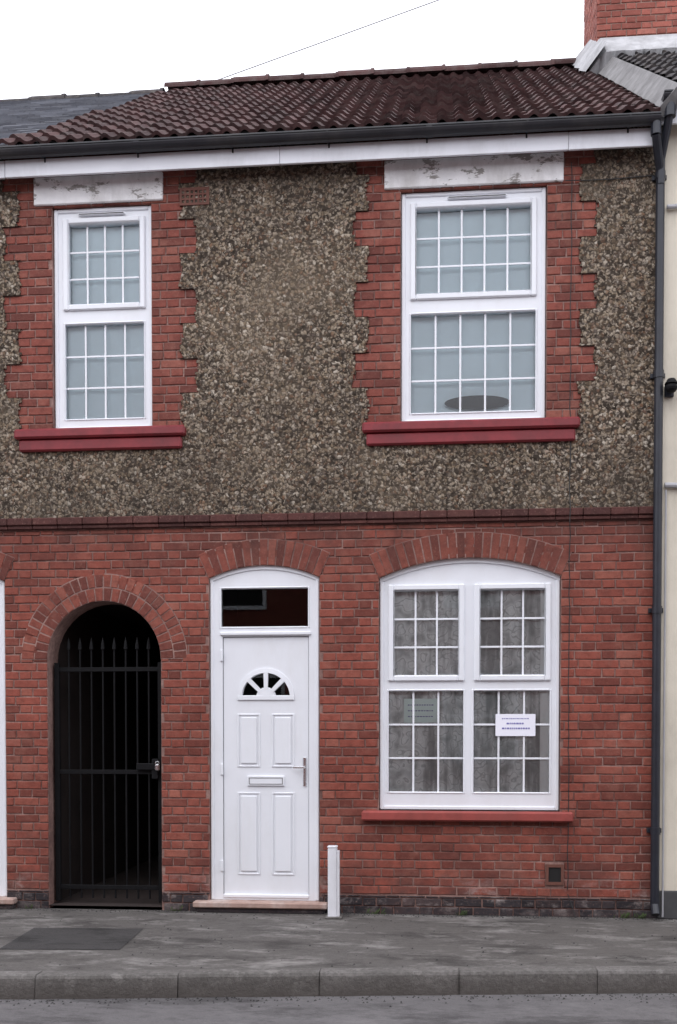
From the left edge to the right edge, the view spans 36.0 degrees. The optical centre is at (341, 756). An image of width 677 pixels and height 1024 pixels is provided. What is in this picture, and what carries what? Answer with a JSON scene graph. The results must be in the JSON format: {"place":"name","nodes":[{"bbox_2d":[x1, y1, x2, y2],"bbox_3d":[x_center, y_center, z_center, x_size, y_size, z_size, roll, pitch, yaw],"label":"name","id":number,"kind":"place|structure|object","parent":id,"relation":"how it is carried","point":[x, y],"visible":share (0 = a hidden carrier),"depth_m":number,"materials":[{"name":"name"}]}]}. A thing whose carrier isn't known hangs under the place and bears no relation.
{"place":"outdoors","nodes":[
{"label":"outdoors","id":0,"kind":"place"},
{"bbox_2d":[0,0,583,99],"label":"sky","id":1,"kind":"structure","parent":0,"point":[48,47],"materials":[{"name":"white"}]},
{"bbox_2d":[220,0,438,78],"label":"overhead wire","id":2,"kind":"object","parent":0,"point":[329,39],"visible":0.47,"depth_m":18.76,"materials":[{"name":"grey metal"}]},
{"bbox_2d":[0,905,676,970],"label":"pavement","id":3,"kind":"structure","parent":0,"point":[450,941],"depth_m":7.87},
{"bbox_2d":[0,904,13,908],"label":"doorstep base","id":4,"kind":"object","parent":3,"relation":"on","point":[6,906],"visible":0.57,"depth_m":9.28,"materials":[{"name":"grey concrete"}]},
{"bbox_2d":[0,896,17,904],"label":"doorstep","id":5,"kind":"object","parent":3,"relation":"on","point":[5,900],"visible":0.71,"depth_m":9.25,"materials":[{"name":"stone"}]},
{"bbox_2d":[0,928,141,949],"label":"tarmac patch","id":6,"kind":"object","parent":3,"relation":"on","point":[87,938],"visible":1,"depth_m":7.96,"materials":[{"name":"grey asphalt"}]},
{"bbox_2d":[193,899,327,909],"bbox_3d":[-0.705,1.290,9.138,1.180,0.053,0.200,0,2,5],"label":"doorstep","id":7,"kind":"object","parent":3,"relation":"on","point":[260,904],"visible":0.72,"depth_m":9.05,"materials":[{"name":"stone"}]},
{"bbox_2d":[223,894,308,898],"bbox_3d":[-0.664,1.226,9.177,0.762,0.032,0.042,0,2,5],"label":"threshold","id":8,"kind":"object","parent":7,"relation":"on","point":[266,896],"visible":1,"depth_m":9.16,"materials":[{"name":"white plastic"}]},
{"bbox_2d":[197,908,324,913],"bbox_3d":[-0.704,1.339,9.155,1.120,0.043,0.170,0,2,5],"label":"doorstep base","id":9,"kind":"object","parent":3,"relation":"on","point":[277,911],"visible":0.62,"depth_m":9.07,"materials":[{"name":"grey concrete"}]},
{"bbox_2d":[0,129,652,917],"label":"wall mortar","id":10,"kind":"object","parent":3,"relation":"on","point":[52,659],"depth_m":9.03,"materials":[{"name":"red brick"}]},
{"bbox_2d":[0,161,5,178],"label":"fascia board","id":11,"kind":"object","parent":10,"relation":"attached to","point":[2,169],"visible":1,"depth_m":9.01,"materials":[{"name":"white plastic"}]},
{"bbox_2d":[0,580,6,895],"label":"frame","id":12,"kind":"object","parent":10,"relation":"attached to","point":[3,851],"visible":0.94,"depth_m":9.35,"materials":[{"name":"white plastic"}]},
{"bbox_2d":[54,206,151,427],"bbox_3d":[-2.095,-3.857,9.199,0.885,1.940,0.082,0,2,5],"label":"window","id":13,"kind":"structure","parent":10,"relation":"attached to","point":[68,314],"depth_m":9.18,"materials":[{"name":"white plastic"}]},
{"bbox_2d":[66,224,143,418],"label":"window muntins","id":14,"kind":"object","parent":13,"relation":"attached to","point":[105,355],"depth_m":9.20,"materials":[{"name":"white plastic"}]},
{"bbox_2d":[78,194,506,215],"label":"trickle vents","id":15,"kind":"object","parent":13,"relation":"attached to","point":[448,198],"visible":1,"depth_m":8.85,"materials":[{"name":"white plastic"}]},
{"bbox_2d":[79,194,505,214],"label":"trickle vent slots","id":16,"kind":"object","parent":15,"relation":"attached to","point":[449,197],"visible":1,"depth_m":8.84,"materials":[{"name":"plastic"}]},
{"bbox_2d":[51,604,161,906],"bbox_3d":[-1.787,-0.158,12.714,1.030,2.790,7.000,0,2,5],"label":"passage","id":17,"kind":"object","parent":10,"relation":"attached to","point":[108,624],"visible":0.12,"depth_m":10.86},
{"bbox_2d":[54,637,161,902],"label":"iron gate","id":18,"kind":"structure","parent":10,"relation":"attached to","point":[154,768],"depth_m":9.36,"materials":[{"name":"black metal"}]},
{"bbox_2d":[210,566,318,900],"bbox_3d":[-0.672,-0.205,9.156,0.960,2.930,0.090,0,2,5],"label":"frame","id":19,"kind":"object","parent":10,"relation":"attached to","point":[261,577],"visible":1,"depth_m":9.12,"materials":[{"name":"white plastic"}]},
{"bbox_2d":[220,650,223,870],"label":"hinges","id":20,"kind":"object","parent":19,"relation":"attached to","point":[221,765],"visible":1,"depth_m":9.16,"materials":[{"name":"white metal"}]},
{"bbox_2d":[223,637,253,767],"bbox_3d":[-0.662,0.084,9.170,0.762,2.269,0.024,0,2,5],"label":"door seal","id":21,"kind":"object","parent":19,"relation":"attached to","point":[223,690],"depth_m":9.17,"materials":[{"name":"grey rubber"}]},
{"bbox_2d":[224,637,308,894],"bbox_3d":[-0.662,0.084,9.168,0.752,2.264,0.059,0,2,5],"label":"door leaf","id":22,"kind":"object","parent":19,"relation":"attached to","point":[266,828],"visible":1,"depth_m":9.15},
{"bbox_2d":[247,776,284,785],"bbox_3d":[-0.664,0.211,9.149,0.330,0.090,0.018,0,2,5],"label":"letterbox","id":23,"kind":"object","parent":22,"relation":"attached to","point":[271,781],"visible":1,"depth_m":9.14,"materials":[{"name":"white plastic"}]},
{"bbox_2d":[292,757,306,786],"bbox_3d":[-0.367,0.132,9.100,0.118,0.260,0.057,0,2,5],"label":"handle","id":24,"kind":"object","parent":22,"relation":"attached to","point":[304,767],"visible":1,"depth_m":9.11,"materials":[{"name":"silver metal"}]},
{"bbox_2d":[0,532,570,658],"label":"arch voussoirs","id":25,"kind":"object","parent":10,"relation":"attached to","point":[152,614],"visible":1,"depth_m":9.06,"materials":[{"name":"brick"}]},
{"bbox_2d":[0,532,571,659],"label":"arch mortar","id":26,"kind":"object","parent":10,"relation":"attached to","point":[103,587],"visible":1,"depth_m":9.10,"materials":[{"name":"red brick"}]},
{"bbox_2d":[14,417,579,452],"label":"sills","id":27,"kind":"structure","parent":10,"relation":"attached to","point":[486,431],"depth_m":8.87,"materials":[{"name":"red paint"}]},
{"bbox_2d":[34,152,563,206],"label":"concrete lintels","id":28,"kind":"object","parent":10,"relation":"on","point":[493,170],"visible":0.77,"depth_m":8.84,"materials":[{"name":"white concrete"}]},
{"bbox_2d":[67,225,143,418],"bbox_3d":[-2.078,-3.894,9.254,1.100,2.100,0.011,0,2,5],"label":"blind","id":29,"kind":"object","parent":28,"relation":"hanging from","point":[115,371],"visible":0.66,"depth_m":9.26,"materials":[{"name":"white fabric"}]},
{"bbox_2d":[401,199,534,413],"bbox_3d":[1.135,-3.886,8.971,1.450,2.100,0.009,0,2,5],"label":"blind","id":30,"kind":"object","parent":28,"relation":"hanging from","point":[472,359],"visible":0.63,"depth_m":8.97,"materials":[{"name":"white fabric"}]},
{"bbox_2d":[2,130,598,428],"bbox_3d":[-0.420,-4.078,8.986,5.235,2.420,0.032,0,2,5],"label":"quoin brickwork","id":31,"kind":"object","parent":10,"relation":"attached to","point":[385,332],"visible":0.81,"depth_m":8.94,"materials":[{"name":"brick"}]},
{"bbox_2d":[0,520,652,897],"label":"brickwork ground floor","id":32,"kind":"structure","parent":10,"relation":"attached to","point":[349,849],"depth_m":9.01,"materials":[{"name":"red brick"},{"name":"red brick"}]},
{"bbox_2d":[0,506,652,530],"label":"string course","id":33,"kind":"object","parent":10,"relation":"attached to","point":[431,516],"visible":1,"depth_m":8.96,"materials":[{"name":"brick"}]},
{"bbox_2d":[0,125,662,518],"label":"pebbledash","id":34,"kind":"object","parent":10,"relation":"attached to","point":[274,409],"visible":0.81,"depth_m":8.96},
{"bbox_2d":[179,187,208,206],"bbox_3d":[-1.272,-4.853,9.033,0.260,0.150,0.052,0,2,5],"label":"air brick","id":35,"kind":"object","parent":34,"relation":"attached to","point":[194,189],"visible":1,"depth_m":9.01,"materials":[{"name":"brick"}]},
{"bbox_2d":[389,590,540,810],"bbox_3d":[1.108,-0.612,9.036,1.500,2.150,0.027,0,2,5],"label":"net curtain","id":36,"kind":"object","parent":10,"relation":"attached to","point":[451,745],"visible":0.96,"depth_m":9.04,"materials":[{"name":"fabric"}]},
{"bbox_2d":[361,810,573,821],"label":"ground sill","id":37,"kind":"structure","parent":10,"relation":"attached to","point":[468,816],"depth_m":8.89,"materials":[{"name":"red paint"}]},
{"bbox_2d":[380,558,559,810],"bbox_3d":[1.099,-0.623,8.993,1.535,2.165,0.082,0,2,5],"label":"window","id":38,"kind":"structure","parent":10,"relation":"attached to","point":[469,580],"depth_m":8.96,"materials":[{"name":"white plastic"}]},
{"bbox_2d":[404,699,436,722],"bbox_3d":[0.692,-0.402,9.051,0.300,0.210,0.003,0,2,5],"label":"paper notice","id":39,"kind":"object","parent":38,"relation":"attached to","point":[425,710],"visible":1,"depth_m":9.05,"materials":[{"name":"white paper"}]},
{"bbox_2d":[380,558,559,810],"bbox_3d":[1.099,-0.623,8.993,1.535,2.165,0.082,0,2,5],"label":"ground window frame","id":40,"kind":"structure","parent":38,"relation":"in","point":[469,577],"depth_m":8.96,"materials":[{"name":"white plastic"}]},
{"bbox_2d":[389,590,548,791],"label":"ground window glazing bars","id":41,"kind":"object","parent":40,"relation":"attached to","point":[437,647],"visible":1,"depth_m":9.01,"materials":[{"name":"white plastic"}]},
{"bbox_2d":[495,714,534,735],"bbox_3d":[1.497,-0.275,8.963,0.340,0.190,0.004,0,2,5],"label":"paper notice","id":42,"kind":"object","parent":38,"relation":"attached to","point":[514,724],"visible":1,"depth_m":8.96,"materials":[{"name":"white paper"}]},
{"bbox_2d":[540,590,548,791],"bbox_3d":[1.781,-0.610,8.957,0.145,2.150,0.012,0,2,5],"label":"side drape","id":43,"kind":"object","parent":38,"relation":"attached to","point":[544,741],"visible":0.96,"depth_m":8.97,"materials":[{"name":"grey fabric"}]},
{"bbox_2d":[401,187,545,420],"bbox_3d":[1.124,-3.840,8.907,1.220,1.960,0.082,0,2,5],"label":"window","id":44,"kind":"structure","parent":10,"relation":"attached to","point":[531,300],"depth_m":8.88,"materials":[{"name":"white plastic"}]},
{"bbox_2d":[411,207,534,412],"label":"window muntins","id":45,"kind":"object","parent":44,"relation":"attached to","point":[484,236],"depth_m":8.91,"materials":[{"name":"white plastic"}]},
{"bbox_2d":[444,395,508,409],"bbox_3d":[1.167,-3.051,8.963,0.560,0.123,0.031,0,2,5],"label":"oval tray on sill","id":46,"kind":"object","parent":44,"relation":"attached to","point":[475,402],"visible":1,"depth_m":8.95,"materials":[{"name":"grey paint"}]},
{"bbox_2d":[546,864,563,884],"bbox_3d":[1.823,1.007,8.911,0.149,0.176,0.040,0,2,5],"label":"air vent frame","id":47,"kind":"object","parent":10,"relation":"attached to","point":[547,874],"visible":1,"depth_m":8.89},
{"bbox_2d":[549,867,560,881],"bbox_3d":[1.823,1.007,8.915,0.135,0.160,0.031,0,2,5],"label":"air vent void","id":48,"kind":"object","parent":47,"relation":"in","point":[554,874],"visible":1,"depth_m":8.90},
{"bbox_2d":[646,101,675,915],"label":"downpipe","id":49,"kind":"object","parent":10,"relation":"attached to","point":[660,141],"visible":1,"depth_m":8.65,"materials":[{"name":"black paint"}]},
{"bbox_3d":[-0.153,-5.126,8.860,5.520,0.015,0.159,0,2,5],"label":"soffit","id":50,"kind":"object","parent":10,"relation":"attached to","visible":0},
{"bbox_2d":[5,128,652,178],"bbox_3d":[-0.163,-5.079,8.768,5.517,0.145,0.026,0,2,5],"label":"fascia board","id":51,"kind":"object","parent":50,"relation":"attached to","point":[389,150],"visible":0.91,"depth_m":8.75,"materials":[{"name":"white plastic"}]},
{"bbox_2d":[0,111,661,162],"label":"gutter","id":52,"kind":"object","parent":51,"relation":"attached to","point":[505,126],"visible":0.97,"depth_m":8.64,"materials":[{"name":"plastic"}]},
{"bbox_2d":[7,890,656,917],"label":"plinth bricks","id":53,"kind":"object","parent":3,"relation":"on","point":[579,903],"visible":0.95,"depth_m":8.98,"materials":[{"name":"black brick"}]},
{"bbox_2d":[325,845,342,918],"bbox_3d":[-0.066,1.061,8.843,0.145,0.615,0.140,0,2,5],"label":"white post","id":54,"kind":"object","parent":3,"relation":"on","point":[333,882],"visible":1,"depth_m":8.80,"materials":[{"name":"plastic"}]},
{"bbox_2d":[24,904,646,918],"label":"weeds","id":55,"kind":"object","parent":3,"relation":"on","point":[462,913],"visible":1,"depth_m":8.95,"materials":[{"name":"green plant"}]},
{"bbox_2d":[604,77,657,106],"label":"party walls","id":56,"kind":"structure","parent":3,"relation":"on","point":[624,88],"depth_m":10.49,"materials":[{"name":"grey concrete"}]},
{"bbox_2d":[628,62,676,81],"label":"roof deck","id":57,"kind":"structure","parent":56,"relation":"on","point":[663,75],"depth_m":10.26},
{"bbox_2d":[618,50,676,79],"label":"roof tiles","id":58,"kind":"object","parent":57,"relation":"on","point":[667,60],"visible":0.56,"depth_m":10.35,"materials":[{"name":"grey tile"}]},
{"bbox_2d":[657,891,676,918],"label":"plinth","id":59,"kind":"structure","parent":3,"relation":"on","point":[670,904],"depth_m":8.79,"materials":[{"name":"grey paint"}]},
{"bbox_2d":[659,125,676,890],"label":"rendered wall","id":60,"kind":"structure","parent":59,"relation":"on","point":[670,475],"depth_m":8.72,"materials":[{"name":"beige paint"}]},
{"bbox_2d":[662,204,676,916],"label":"service pipes","id":61,"kind":"object","parent":60,"relation":"attached to","point":[670,484],"visible":1,"depth_m":8.72,"materials":[{"name":"beige plastic"}]},
{"bbox_2d":[664,378,676,397],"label":"wall light","id":62,"kind":"object","parent":60,"relation":"attached to","point":[670,387],"visible":1,"depth_m":8.56,"materials":[{"name":"black metal"}]},
{"bbox_3d":[5.016,-5.284,8.386,4.820,0.015,0.159,0,2,5],"label":"soffit","id":63,"kind":"object","parent":60,"relation":"attached to","visible":0},
{"bbox_2d":[661,106,676,124],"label":"fascia board","id":64,"kind":"object","parent":63,"relation":"attached to","point":[674,122],"visible":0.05,"depth_m":8.50,"materials":[{"name":"white plastic"}]},
{"bbox_2d":[661,89,673,101],"bbox_3d":[5.000,-5.315,8.212,4.820,0.086,0.135,0,2,5],"label":"gutter","id":65,"kind":"object","parent":64,"relation":"attached to","point":[666,93],"visible":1,"depth_m":8.37,"materials":[{"name":"plastic"}]},
{"bbox_2d":[0,993,676,1023],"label":"road","id":66,"kind":"structure","parent":0,"point":[537,1009],"depth_m":6.49,"materials":[{"name":"grey asphalt"}]},
{"bbox_2d":[0,966,676,999],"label":"kerb","id":67,"kind":"structure","parent":66,"relation":"on","point":[299,982],"depth_m":6.85,"materials":[{"name":"concrete"}]},
{"bbox_2d":[0,908,676,1008],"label":"grit","id":68,"kind":"object","parent":66,"relation":"on","point":[393,998],"visible":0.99,"depth_m":7.38,"materials":[{"name":"grey gravel"}]},
{"bbox_2d":[565,162,653,917],"bbox_3d":[2.235,-1.804,8.752,0.730,6.352,0.043,0,2,5],"label":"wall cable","id":69,"kind":"object","parent":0,"point":[571,180],"depth_m":8.78,"materials":[{"name":"black plastic"}]},
{"label":"ground","id":70,"kind":"structure","parent":0,"visible":0},
{"bbox_2d":[223,589,307,694],"bbox_3d":[-0.584,-0.290,10.121,1.160,3.150,1.538,0,2,5],"label":"hallway","id":71,"kind":"object","parent":70,"relation":"on","point":[264,607],"depth_m":10.87,"materials":[{"name":"black"}]},
{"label":"party walls","id":72,"kind":"object","parent":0,"visible":0},
{"bbox_2d":[24,72,650,144],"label":"roof deck","id":73,"kind":"structure","parent":72,"relation":"on","point":[404,123],"depth_m":9.10,"materials":[{"name":"tile"}]},
{"bbox_2d":[0,64,660,145],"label":"roof tiles","id":74,"kind":"object","parent":73,"relation":"on","point":[357,101],"visible":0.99,"depth_m":10.02,"materials":[{"name":"brown tile"}]},
{"bbox_2d":[164,58,577,89],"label":"ridge tiles","id":75,"kind":"object","parent":73,"relation":"on","point":[396,72],"visible":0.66,"depth_m":12.94,"materials":[{"name":"brown tile"}]},
{"bbox_2d":[570,0,676,76],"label":"brick chimney","id":76,"kind":"object","parent":73,"relation":"on","point":[614,28],"visible":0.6,"depth_m":12.01,"materials":[{"name":"brick"}]},
{"bbox_2d":[598,56,676,115],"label":"verge fillet","id":77,"kind":"object","parent":73,"relation":"attached to","point":[651,87],"visible":0.69,"depth_m":9.52,"materials":[{"name":"grey concrete"}]},
{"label":"party walls","id":78,"kind":"object","parent":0,"visible":0},
{"bbox_3d":[-3.650,-6.856,13.420,2.400,3.105,8.853,0,2,5],"label":"roof deck","id":79,"kind":"object","parent":78,"relation":"on","visible":0},
{"bbox_2d":[0,88,164,101],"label":"ridge tiles","id":80,"kind":"object","parent":79,"relation":"on","point":[63,95],"visible":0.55,"depth_m":13.24,"materials":[{"name":"grey tile"}]},
{"bbox_2d":[0,91,166,145],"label":"roof slates","id":81,"kind":"object","parent":79,"relation":"on","point":[27,116],"visible":0.66,"depth_m":11.74,"materials":[{"name":"grey stone"}]}
]}

